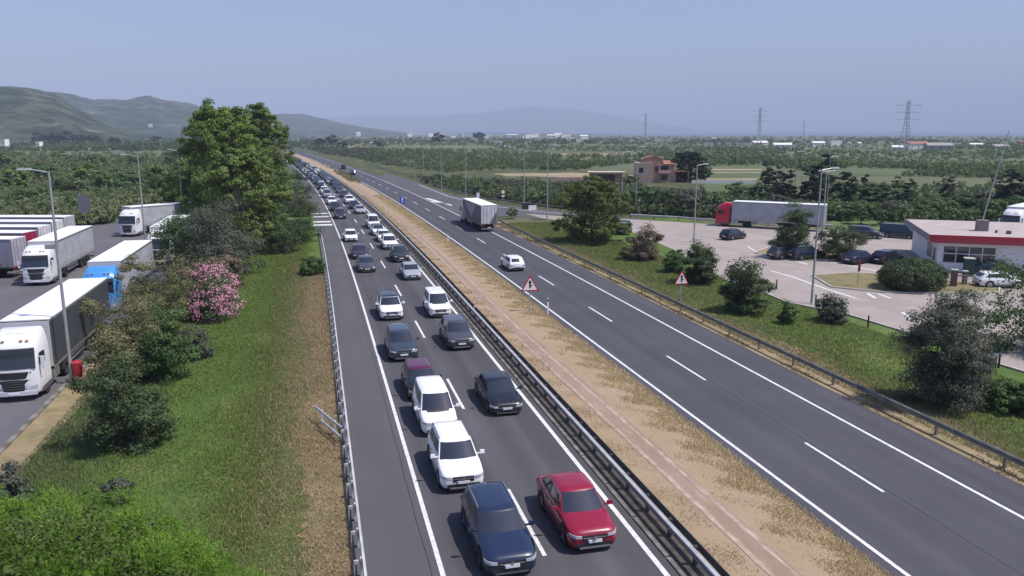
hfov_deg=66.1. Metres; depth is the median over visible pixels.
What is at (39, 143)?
farmhouse
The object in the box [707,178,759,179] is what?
field path
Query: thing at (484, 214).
rear door
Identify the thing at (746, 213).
articulated lorry
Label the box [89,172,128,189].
scrub tree
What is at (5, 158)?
scrub tree
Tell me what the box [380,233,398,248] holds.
suv
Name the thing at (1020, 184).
dark conifer
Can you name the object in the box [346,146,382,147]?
pale field
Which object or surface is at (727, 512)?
wheel rut
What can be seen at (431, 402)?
people carrier
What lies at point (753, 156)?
orchard
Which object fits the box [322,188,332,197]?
van
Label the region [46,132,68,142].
tree
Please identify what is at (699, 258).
shrub
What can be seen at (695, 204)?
street lamp
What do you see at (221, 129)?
poplar tree
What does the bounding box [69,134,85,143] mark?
tree
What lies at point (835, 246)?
tree
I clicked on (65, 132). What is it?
tree
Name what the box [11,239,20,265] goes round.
rear door
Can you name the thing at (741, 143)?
farmhouse
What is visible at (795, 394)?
edge line
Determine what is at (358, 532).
guardrail
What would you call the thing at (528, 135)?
white house
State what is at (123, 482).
shrub
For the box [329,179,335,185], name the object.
suv
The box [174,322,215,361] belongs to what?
shrub
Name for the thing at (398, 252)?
suv
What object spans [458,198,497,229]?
articulated lorry
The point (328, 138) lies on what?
tree
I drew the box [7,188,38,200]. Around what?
scrub tree
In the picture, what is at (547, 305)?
marker post
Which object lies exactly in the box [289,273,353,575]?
dry verge
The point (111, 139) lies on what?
tree
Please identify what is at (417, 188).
exit ramp
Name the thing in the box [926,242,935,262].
side door
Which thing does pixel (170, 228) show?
shrub
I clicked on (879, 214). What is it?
bushy tree
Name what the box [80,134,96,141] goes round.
tree
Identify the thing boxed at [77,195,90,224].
post sign
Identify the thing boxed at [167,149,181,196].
street lamp
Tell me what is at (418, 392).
side window
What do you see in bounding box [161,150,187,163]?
scrub tree
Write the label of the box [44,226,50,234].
rear door
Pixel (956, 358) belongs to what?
tamarisk
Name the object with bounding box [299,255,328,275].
shrub
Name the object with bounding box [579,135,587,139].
white house
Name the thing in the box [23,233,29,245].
rear door
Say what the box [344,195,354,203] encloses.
suv
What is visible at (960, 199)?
bushy tree
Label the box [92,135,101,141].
tree
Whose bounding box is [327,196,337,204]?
suv
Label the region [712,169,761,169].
field path
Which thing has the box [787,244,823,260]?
suv
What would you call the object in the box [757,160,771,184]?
dark conifer
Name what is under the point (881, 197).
dark conifer
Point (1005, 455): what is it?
guardrail
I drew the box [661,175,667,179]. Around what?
window
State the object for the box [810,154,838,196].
dark conifer
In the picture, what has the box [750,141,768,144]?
farmhouse
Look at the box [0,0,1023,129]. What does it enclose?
sky
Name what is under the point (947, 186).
dark conifer
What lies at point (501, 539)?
estate car
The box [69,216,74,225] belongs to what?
rear door
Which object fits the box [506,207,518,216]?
bushy tree
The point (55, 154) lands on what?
scrub tree
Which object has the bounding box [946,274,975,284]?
fence
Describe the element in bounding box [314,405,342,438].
guardrail end
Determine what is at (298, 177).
shrub
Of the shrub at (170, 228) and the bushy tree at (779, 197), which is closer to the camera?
the shrub at (170, 228)
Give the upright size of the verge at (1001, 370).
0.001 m
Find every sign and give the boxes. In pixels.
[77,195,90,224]
[400,197,404,208]
[521,276,538,310]
[529,205,535,213]
[674,271,688,301]
[857,260,860,285]
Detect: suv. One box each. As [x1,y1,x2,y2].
[317,182,324,189]
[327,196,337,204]
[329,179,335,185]
[330,201,341,210]
[333,208,346,218]
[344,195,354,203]
[349,170,355,174]
[376,291,404,318]
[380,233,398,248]
[384,323,418,359]
[390,244,409,261]
[427,420,484,489]
[439,314,474,348]
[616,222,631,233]
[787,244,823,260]
[848,225,883,238]
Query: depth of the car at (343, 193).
181.07 m
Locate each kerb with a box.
[0,269,180,454]
[725,279,1023,372]
[754,247,836,260]
[811,272,1000,293]
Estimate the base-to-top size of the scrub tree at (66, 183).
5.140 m
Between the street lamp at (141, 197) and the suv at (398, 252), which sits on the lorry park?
the street lamp at (141, 197)
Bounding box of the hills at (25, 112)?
[0,87,153,144]
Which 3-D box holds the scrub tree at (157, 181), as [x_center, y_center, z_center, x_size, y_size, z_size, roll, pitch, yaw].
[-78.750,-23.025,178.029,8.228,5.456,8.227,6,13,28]
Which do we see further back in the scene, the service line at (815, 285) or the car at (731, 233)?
the car at (731, 233)
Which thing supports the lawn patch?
on the ground at (920, 180)
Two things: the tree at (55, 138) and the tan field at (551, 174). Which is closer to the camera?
the tan field at (551, 174)
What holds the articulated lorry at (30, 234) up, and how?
on the lorry park
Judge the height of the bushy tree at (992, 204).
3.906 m
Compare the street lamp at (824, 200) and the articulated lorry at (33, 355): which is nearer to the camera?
the articulated lorry at (33, 355)
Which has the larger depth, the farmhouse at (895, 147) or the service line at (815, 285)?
the farmhouse at (895, 147)
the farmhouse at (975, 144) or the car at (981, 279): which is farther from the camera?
the farmhouse at (975, 144)
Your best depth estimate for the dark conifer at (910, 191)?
154.31 m
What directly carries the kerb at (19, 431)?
on the lorry park
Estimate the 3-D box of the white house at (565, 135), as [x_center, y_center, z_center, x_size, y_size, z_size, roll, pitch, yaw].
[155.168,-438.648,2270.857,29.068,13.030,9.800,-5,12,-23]
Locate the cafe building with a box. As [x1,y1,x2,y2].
[904,130,1023,274]
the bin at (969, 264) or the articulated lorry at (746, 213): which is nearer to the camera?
the bin at (969, 264)
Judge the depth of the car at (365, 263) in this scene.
83.77 m
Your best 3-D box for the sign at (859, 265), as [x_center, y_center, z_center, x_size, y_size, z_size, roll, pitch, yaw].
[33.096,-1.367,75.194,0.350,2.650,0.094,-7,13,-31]
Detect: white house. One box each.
[506,134,517,137]
[524,134,532,137]
[532,133,540,137]
[539,134,546,137]
[547,134,555,139]
[561,134,570,137]
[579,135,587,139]
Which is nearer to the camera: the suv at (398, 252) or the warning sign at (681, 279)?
the warning sign at (681, 279)
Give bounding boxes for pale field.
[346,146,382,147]
[384,148,486,150]
[822,171,908,174]
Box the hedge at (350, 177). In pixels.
[321,163,360,182]
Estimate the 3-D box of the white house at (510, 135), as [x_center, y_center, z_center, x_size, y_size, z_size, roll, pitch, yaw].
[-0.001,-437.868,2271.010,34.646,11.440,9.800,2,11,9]
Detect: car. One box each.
[335,186,344,192]
[340,190,349,196]
[342,228,358,241]
[349,200,358,208]
[350,244,368,258]
[354,205,365,213]
[355,255,376,271]
[370,223,385,234]
[375,228,388,241]
[399,261,421,278]
[401,358,441,398]
[460,481,535,575]
[474,371,521,413]
[500,255,524,270]
[537,471,615,549]
[719,228,746,239]
[766,245,788,259]
[841,249,872,263]
[870,249,903,263]
[972,271,1020,287]
[974,260,1023,274]
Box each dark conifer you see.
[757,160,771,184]
[764,168,784,191]
[766,166,792,194]
[778,170,801,198]
[797,164,824,199]
[804,163,831,200]
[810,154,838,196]
[833,171,857,201]
[840,176,858,199]
[855,174,875,201]
[872,184,890,202]
[887,176,913,203]
[903,178,916,202]
[939,176,955,197]
[989,171,1013,198]
[995,168,1020,199]
[1005,172,1023,198]
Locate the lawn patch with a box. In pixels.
[832,217,923,229]
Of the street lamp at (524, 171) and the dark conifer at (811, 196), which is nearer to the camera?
the dark conifer at (811, 196)
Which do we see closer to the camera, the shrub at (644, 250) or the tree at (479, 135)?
the shrub at (644, 250)
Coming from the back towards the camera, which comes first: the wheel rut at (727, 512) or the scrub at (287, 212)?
the scrub at (287, 212)
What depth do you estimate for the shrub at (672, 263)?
82.92 m
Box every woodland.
[0,136,281,151]
[282,135,1023,149]
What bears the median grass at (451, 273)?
on the median
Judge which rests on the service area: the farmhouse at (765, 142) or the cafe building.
the cafe building
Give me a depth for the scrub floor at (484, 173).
287.94 m
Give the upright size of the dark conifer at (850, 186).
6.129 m
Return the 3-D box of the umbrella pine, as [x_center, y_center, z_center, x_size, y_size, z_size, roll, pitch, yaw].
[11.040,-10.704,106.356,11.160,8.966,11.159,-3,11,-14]
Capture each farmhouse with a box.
[0,139,9,146]
[35,141,42,147]
[704,142,713,145]
[725,143,752,144]
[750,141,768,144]
[772,143,791,147]
[809,141,825,146]
[828,140,841,145]
[890,145,906,149]
[902,141,927,149]
[923,143,952,150]
[968,143,982,146]
[988,144,1008,148]
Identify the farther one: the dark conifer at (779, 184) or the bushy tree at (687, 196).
the dark conifer at (779, 184)
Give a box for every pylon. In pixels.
[644,113,647,140]
[752,107,766,140]
[801,120,804,137]
[894,100,920,150]
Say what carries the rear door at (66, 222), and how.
in the articulated lorry at (68, 220)
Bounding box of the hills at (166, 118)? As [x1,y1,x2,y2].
[0,86,306,138]
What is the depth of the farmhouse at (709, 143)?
862.48 m
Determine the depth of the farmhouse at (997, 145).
723.67 m
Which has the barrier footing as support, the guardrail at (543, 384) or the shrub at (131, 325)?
the guardrail at (543, 384)
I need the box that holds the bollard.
[997,353,1000,367]
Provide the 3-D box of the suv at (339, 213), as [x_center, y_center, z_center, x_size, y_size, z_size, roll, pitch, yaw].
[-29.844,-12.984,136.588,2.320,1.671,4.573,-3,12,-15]
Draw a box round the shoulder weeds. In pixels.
[499,226,1023,483]
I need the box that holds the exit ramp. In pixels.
[383,173,639,221]
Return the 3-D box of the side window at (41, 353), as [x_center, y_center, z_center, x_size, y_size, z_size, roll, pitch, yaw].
[-26.202,3.825,43.861,0.020,0.700,0.930,-3,11,-14]
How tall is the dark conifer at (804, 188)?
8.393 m
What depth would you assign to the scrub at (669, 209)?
171.30 m
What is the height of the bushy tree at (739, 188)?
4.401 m
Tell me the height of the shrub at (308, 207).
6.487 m
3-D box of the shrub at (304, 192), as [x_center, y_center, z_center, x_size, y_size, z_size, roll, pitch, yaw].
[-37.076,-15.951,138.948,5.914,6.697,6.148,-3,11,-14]
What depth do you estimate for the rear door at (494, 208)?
116.80 m
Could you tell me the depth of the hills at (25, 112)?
1187.08 m
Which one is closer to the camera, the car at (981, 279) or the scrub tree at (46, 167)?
the car at (981, 279)
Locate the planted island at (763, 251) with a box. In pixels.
[757,247,842,258]
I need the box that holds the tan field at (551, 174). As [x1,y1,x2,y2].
[494,173,633,176]
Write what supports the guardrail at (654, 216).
on the ground at (920, 180)
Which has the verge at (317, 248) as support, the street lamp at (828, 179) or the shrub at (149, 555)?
the shrub at (149, 555)
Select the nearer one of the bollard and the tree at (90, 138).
the bollard
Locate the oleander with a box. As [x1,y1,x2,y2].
[179,259,245,322]
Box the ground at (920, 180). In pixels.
[14,134,1023,564]
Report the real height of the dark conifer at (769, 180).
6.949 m
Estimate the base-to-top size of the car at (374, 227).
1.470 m
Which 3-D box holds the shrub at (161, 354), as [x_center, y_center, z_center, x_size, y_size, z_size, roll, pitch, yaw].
[-20.802,3.053,46.939,3.483,4.954,4.191,5,12,22]
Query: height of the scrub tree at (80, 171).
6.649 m
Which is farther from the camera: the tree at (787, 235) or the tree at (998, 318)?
the tree at (787, 235)
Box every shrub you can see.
[0,459,35,513]
[0,478,270,575]
[65,347,187,458]
[78,278,182,353]
[78,322,150,387]
[98,476,136,504]
[111,246,199,325]
[128,264,165,304]
[132,299,201,385]
[147,206,236,268]
[174,194,269,280]
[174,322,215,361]
[205,249,246,287]
[258,206,303,254]
[277,196,324,243]
[286,167,309,194]
[286,179,318,215]
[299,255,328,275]
[618,221,663,260]
[662,249,683,271]
[675,239,720,284]
[717,256,777,315]
[776,300,799,324]
[814,292,848,324]
[976,378,1023,417]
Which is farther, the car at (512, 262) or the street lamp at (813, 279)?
the car at (512, 262)
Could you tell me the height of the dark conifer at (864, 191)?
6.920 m
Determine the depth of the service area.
84.42 m
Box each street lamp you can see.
[16,168,73,379]
[120,154,145,239]
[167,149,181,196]
[465,144,467,197]
[524,142,527,201]
[546,145,552,220]
[621,151,630,192]
[635,146,645,202]
[693,163,707,240]
[809,167,839,303]
[818,170,835,245]
[827,156,834,201]
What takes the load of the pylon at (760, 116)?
on the ground at (920, 180)
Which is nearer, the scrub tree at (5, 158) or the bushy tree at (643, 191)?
the bushy tree at (643, 191)
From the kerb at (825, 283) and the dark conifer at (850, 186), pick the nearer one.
the kerb at (825, 283)
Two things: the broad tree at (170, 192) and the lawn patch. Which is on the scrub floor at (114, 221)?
the broad tree at (170, 192)
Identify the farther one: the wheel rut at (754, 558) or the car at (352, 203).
the car at (352, 203)
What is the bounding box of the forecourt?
[947,278,1023,297]
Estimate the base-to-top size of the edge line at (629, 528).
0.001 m
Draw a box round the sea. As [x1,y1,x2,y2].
[448,130,1023,134]
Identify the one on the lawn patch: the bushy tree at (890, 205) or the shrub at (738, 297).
the bushy tree at (890, 205)
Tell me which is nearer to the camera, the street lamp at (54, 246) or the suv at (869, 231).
the street lamp at (54, 246)
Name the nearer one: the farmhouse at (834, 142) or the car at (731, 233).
the car at (731, 233)
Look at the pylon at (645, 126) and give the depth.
1294.54 m
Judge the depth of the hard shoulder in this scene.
36.58 m
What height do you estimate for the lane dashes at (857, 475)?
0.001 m
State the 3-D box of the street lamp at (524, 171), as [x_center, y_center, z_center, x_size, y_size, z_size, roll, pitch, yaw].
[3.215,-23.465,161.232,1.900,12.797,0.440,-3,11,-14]
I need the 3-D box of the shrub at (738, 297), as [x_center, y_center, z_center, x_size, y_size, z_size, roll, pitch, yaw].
[19.122,-0.286,64.522,4.849,4.733,4.063,9,14,38]
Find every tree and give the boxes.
[0,152,12,164]
[0,166,35,185]
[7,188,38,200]
[24,163,58,177]
[31,132,44,140]
[37,135,52,141]
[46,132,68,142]
[49,149,67,157]
[51,176,87,190]
[57,130,74,140]
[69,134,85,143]
[72,162,103,179]
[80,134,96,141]
[86,154,108,163]
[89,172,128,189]
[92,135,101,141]
[108,137,121,142]
[114,170,145,184]
[127,153,149,163]
[143,163,169,177]
[144,174,174,189]
[150,135,161,140]
[157,155,205,202]
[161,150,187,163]
[174,98,272,220]
[190,147,294,254]
[243,102,296,217]
[314,138,326,145]
[326,134,337,143]
[337,141,347,147]
[372,141,383,146]
[430,132,445,143]
[472,132,486,140]
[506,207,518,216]
[619,174,641,184]
[629,186,659,201]
[646,187,681,205]
[670,150,709,181]
[673,189,700,209]
[698,166,713,179]
[698,192,727,204]
[725,181,749,196]
[746,182,773,197]
[764,194,787,201]
[766,199,815,259]
[787,198,807,202]
[812,222,871,262]
[839,202,860,220]
[849,200,878,223]
[863,206,889,224]
[880,200,908,213]
[911,198,931,211]
[928,252,1023,352]
[929,200,958,217]
[941,192,981,208]
[968,188,1000,208]
[973,197,1008,212]
[998,194,1023,208]
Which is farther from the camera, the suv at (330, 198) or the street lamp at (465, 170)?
the street lamp at (465, 170)
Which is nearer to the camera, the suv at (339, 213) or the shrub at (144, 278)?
the shrub at (144, 278)
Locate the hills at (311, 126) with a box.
[271,114,406,136]
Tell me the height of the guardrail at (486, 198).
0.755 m
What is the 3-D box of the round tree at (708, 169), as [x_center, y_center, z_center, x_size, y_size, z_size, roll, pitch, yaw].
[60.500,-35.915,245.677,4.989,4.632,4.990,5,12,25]
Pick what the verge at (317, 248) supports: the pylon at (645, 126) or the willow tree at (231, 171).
the willow tree at (231, 171)
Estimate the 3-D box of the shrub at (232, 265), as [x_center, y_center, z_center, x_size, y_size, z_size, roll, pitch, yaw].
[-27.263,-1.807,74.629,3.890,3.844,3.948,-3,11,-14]
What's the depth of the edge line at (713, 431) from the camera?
36.76 m
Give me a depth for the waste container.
48.90 m
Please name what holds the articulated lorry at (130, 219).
on the lorry park
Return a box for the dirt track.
[352,185,802,575]
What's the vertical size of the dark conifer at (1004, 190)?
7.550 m
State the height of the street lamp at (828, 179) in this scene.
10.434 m
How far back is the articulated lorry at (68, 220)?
100.55 m
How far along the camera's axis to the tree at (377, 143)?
756.13 m
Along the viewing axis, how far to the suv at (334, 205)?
148.67 m
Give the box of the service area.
[630,219,1023,369]
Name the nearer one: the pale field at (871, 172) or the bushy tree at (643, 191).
the bushy tree at (643, 191)
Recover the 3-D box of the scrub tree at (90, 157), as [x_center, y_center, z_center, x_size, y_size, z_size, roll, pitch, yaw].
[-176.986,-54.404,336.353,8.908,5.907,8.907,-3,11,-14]
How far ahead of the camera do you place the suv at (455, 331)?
54.17 m
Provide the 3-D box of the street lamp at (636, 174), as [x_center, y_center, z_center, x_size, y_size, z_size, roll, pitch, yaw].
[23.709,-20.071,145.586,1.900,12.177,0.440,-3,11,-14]
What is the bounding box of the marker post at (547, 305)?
[547,298,548,313]
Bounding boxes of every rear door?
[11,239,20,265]
[18,238,25,263]
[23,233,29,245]
[30,231,36,239]
[38,227,44,236]
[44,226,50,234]
[57,221,63,229]
[64,217,69,226]
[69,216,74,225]
[481,206,488,223]
[489,206,496,223]
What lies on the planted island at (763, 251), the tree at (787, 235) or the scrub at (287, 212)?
the tree at (787, 235)
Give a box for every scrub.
[0,149,209,224]
[163,157,300,213]
[306,146,408,166]
[412,174,835,217]
[822,180,1023,221]
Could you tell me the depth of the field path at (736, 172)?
294.19 m
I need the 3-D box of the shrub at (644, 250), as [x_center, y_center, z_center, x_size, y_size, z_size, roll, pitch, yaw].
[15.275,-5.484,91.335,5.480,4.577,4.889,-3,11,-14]
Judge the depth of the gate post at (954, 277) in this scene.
75.02 m
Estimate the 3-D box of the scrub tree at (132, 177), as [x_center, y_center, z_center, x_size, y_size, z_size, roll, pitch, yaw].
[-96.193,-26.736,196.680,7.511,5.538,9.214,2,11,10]
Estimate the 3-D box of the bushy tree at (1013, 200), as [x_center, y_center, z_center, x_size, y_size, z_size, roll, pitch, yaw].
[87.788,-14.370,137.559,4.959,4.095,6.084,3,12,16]
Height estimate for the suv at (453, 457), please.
1.671 m
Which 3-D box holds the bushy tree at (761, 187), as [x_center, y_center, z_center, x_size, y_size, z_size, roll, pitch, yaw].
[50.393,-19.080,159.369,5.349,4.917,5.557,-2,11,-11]
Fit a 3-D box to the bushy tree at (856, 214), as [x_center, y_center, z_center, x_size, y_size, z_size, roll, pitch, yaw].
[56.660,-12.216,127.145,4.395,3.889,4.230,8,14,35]
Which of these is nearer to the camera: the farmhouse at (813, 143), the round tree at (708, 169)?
the round tree at (708, 169)
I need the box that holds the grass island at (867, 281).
[815,273,998,292]
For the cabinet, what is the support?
on the exit ramp
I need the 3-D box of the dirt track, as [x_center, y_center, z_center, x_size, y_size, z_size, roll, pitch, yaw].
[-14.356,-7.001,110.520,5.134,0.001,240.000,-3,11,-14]
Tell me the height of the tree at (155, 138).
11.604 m
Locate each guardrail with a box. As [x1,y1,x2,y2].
[319,168,730,575]
[319,234,366,575]
[369,164,573,208]
[497,219,1023,467]
[630,214,831,226]
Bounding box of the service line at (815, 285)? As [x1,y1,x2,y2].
[772,271,854,297]
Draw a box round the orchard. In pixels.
[357,141,1023,178]
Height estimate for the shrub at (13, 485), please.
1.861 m
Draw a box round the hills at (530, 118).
[324,106,707,133]
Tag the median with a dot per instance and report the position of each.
(793, 553)
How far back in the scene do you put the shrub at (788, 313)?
60.53 m
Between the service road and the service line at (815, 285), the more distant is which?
the service road
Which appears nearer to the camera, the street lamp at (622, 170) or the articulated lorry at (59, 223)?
the articulated lorry at (59, 223)
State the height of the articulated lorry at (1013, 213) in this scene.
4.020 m
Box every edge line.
[292,165,445,575]
[295,153,910,575]
[309,154,1023,518]
[344,189,669,575]
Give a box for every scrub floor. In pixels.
[75,164,196,239]
[293,147,808,221]
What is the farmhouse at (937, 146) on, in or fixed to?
on the ground at (920, 180)
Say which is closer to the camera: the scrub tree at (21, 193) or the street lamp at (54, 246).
the street lamp at (54, 246)
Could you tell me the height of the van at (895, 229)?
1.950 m
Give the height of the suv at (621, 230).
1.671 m
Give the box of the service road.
[529,214,629,223]
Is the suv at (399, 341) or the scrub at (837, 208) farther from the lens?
the scrub at (837, 208)
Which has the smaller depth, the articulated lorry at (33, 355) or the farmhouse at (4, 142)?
the articulated lorry at (33, 355)
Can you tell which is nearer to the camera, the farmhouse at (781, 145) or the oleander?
the oleander
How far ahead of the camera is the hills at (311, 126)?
3792.39 m
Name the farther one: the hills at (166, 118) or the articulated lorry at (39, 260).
the hills at (166, 118)
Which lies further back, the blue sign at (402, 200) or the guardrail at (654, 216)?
the blue sign at (402, 200)
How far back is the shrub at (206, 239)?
79.91 m
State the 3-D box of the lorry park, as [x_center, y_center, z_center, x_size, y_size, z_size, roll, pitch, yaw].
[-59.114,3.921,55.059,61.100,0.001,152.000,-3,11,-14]
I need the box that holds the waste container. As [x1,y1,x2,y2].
[978,353,998,367]
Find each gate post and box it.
[950,269,958,285]
[961,270,968,283]
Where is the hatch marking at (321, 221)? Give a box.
[311,213,331,225]
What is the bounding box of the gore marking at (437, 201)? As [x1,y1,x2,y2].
[425,198,451,205]
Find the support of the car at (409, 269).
on the carriageway at (523, 449)
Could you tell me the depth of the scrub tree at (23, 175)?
195.64 m
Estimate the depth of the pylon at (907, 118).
644.02 m
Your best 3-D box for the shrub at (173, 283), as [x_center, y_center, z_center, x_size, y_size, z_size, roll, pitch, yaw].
[-27.349,-0.289,61.667,6.383,5.784,6.230,1,11,4]
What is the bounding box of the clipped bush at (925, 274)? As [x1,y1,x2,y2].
[874,257,950,291]
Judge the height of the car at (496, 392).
1.430 m
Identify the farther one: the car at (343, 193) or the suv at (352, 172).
the suv at (352, 172)
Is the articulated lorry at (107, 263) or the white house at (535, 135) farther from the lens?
the white house at (535, 135)
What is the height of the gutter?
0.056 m
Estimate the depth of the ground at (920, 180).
632.95 m
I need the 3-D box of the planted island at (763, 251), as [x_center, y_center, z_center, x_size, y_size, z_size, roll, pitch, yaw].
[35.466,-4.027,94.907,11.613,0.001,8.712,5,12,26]
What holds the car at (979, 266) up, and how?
on the service area
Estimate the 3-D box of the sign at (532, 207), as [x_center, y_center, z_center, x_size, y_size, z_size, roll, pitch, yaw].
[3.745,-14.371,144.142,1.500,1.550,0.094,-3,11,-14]
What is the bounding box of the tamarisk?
[885,285,997,415]
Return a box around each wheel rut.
[407,230,773,575]
[411,229,798,575]
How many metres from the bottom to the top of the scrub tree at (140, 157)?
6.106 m
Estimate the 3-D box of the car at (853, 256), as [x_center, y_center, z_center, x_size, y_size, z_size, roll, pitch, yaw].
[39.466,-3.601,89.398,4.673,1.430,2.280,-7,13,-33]
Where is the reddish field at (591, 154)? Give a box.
[563,154,628,155]
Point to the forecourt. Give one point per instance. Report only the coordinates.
(1008, 288)
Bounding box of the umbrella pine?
[549,175,634,242]
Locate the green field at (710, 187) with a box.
[704,168,762,191]
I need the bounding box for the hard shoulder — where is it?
[284,162,439,575]
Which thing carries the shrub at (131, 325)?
on the verge at (317, 248)
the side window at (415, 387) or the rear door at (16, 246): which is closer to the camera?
the side window at (415, 387)
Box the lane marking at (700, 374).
[336,236,1023,575]
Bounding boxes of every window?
[38,349,44,364]
[414,381,417,394]
[417,388,420,403]
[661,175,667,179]
[942,246,995,263]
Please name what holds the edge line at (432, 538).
on the hard shoulder
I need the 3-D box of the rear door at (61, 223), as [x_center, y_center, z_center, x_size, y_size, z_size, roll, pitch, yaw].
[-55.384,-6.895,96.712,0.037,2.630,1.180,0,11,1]
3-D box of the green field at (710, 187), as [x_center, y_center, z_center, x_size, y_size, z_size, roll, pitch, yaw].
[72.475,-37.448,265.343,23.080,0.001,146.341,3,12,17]
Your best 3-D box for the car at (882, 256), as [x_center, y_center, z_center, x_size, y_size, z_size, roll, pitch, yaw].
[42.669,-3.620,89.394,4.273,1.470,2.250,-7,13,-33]
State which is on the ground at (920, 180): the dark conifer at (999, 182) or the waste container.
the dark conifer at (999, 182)
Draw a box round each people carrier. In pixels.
[412,375,459,432]
[423,286,452,316]
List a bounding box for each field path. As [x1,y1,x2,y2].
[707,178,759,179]
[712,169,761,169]
[712,172,760,172]
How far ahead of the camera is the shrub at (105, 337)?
45.38 m
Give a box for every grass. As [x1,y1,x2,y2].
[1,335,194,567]
[363,196,762,575]
[373,195,895,575]
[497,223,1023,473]
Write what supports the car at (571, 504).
on the carriageway at (523, 449)
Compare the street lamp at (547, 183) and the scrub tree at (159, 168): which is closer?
the street lamp at (547, 183)
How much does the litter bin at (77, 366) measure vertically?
1.440 m
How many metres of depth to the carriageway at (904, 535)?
39.02 m
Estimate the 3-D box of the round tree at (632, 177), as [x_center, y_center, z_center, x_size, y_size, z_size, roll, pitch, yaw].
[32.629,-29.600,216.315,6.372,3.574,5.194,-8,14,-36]
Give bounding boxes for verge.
[0,167,321,575]
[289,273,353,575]
[494,221,1023,485]
[508,218,1023,458]
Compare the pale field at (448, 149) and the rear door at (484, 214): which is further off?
the pale field at (448, 149)
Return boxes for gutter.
[359,200,687,575]
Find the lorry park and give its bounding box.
[0,223,187,446]
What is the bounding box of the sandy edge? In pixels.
[0,270,180,475]
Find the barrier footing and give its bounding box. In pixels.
[320,170,720,575]
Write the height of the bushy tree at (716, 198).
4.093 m
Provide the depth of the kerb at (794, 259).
91.56 m
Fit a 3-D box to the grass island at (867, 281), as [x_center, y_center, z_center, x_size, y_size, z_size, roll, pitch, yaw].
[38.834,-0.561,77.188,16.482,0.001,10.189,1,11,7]
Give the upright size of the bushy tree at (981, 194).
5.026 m
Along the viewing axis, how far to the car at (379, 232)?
107.33 m
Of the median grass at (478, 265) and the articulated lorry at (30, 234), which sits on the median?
the median grass at (478, 265)
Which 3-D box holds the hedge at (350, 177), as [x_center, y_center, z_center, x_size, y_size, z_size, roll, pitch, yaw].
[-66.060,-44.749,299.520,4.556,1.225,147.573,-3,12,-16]
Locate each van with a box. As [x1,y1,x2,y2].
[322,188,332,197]
[365,213,380,227]
[879,223,912,238]
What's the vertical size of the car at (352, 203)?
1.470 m
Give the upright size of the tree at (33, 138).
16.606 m
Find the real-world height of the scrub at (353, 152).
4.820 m
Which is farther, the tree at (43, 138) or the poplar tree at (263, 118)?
the tree at (43, 138)
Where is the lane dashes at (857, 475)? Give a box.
[327,162,884,491]
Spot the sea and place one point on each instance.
(865, 132)
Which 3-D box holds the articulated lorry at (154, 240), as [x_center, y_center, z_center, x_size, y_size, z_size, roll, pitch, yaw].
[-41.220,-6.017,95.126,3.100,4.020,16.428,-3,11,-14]
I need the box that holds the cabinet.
[522,202,531,208]
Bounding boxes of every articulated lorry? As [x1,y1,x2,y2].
[0,215,75,226]
[0,219,63,231]
[0,224,50,237]
[0,230,36,245]
[0,236,26,274]
[0,277,110,396]
[18,225,94,283]
[83,240,154,310]
[116,202,208,235]
[147,215,187,261]
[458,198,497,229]
[715,200,827,228]
[998,203,1023,222]
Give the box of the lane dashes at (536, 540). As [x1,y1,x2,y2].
[334,194,546,555]
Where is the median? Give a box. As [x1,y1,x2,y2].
[277,149,886,575]
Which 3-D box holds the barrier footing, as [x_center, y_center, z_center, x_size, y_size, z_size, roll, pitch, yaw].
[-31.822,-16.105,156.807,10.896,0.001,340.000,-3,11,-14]
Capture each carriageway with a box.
[280,152,679,575]
[282,149,1023,575]
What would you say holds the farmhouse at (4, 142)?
on the ground at (920, 180)
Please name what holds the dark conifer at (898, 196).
on the scrub floor at (484, 173)
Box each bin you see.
[71,360,82,378]
[962,257,975,276]
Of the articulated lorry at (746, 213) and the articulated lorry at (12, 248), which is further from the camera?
the articulated lorry at (746, 213)
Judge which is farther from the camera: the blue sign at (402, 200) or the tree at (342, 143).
the tree at (342, 143)
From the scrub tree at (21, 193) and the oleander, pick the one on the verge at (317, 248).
the oleander
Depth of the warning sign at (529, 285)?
64.81 m
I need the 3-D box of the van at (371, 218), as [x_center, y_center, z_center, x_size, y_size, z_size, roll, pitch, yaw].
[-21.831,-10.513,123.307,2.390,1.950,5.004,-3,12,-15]
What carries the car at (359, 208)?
on the carriageway at (523, 449)

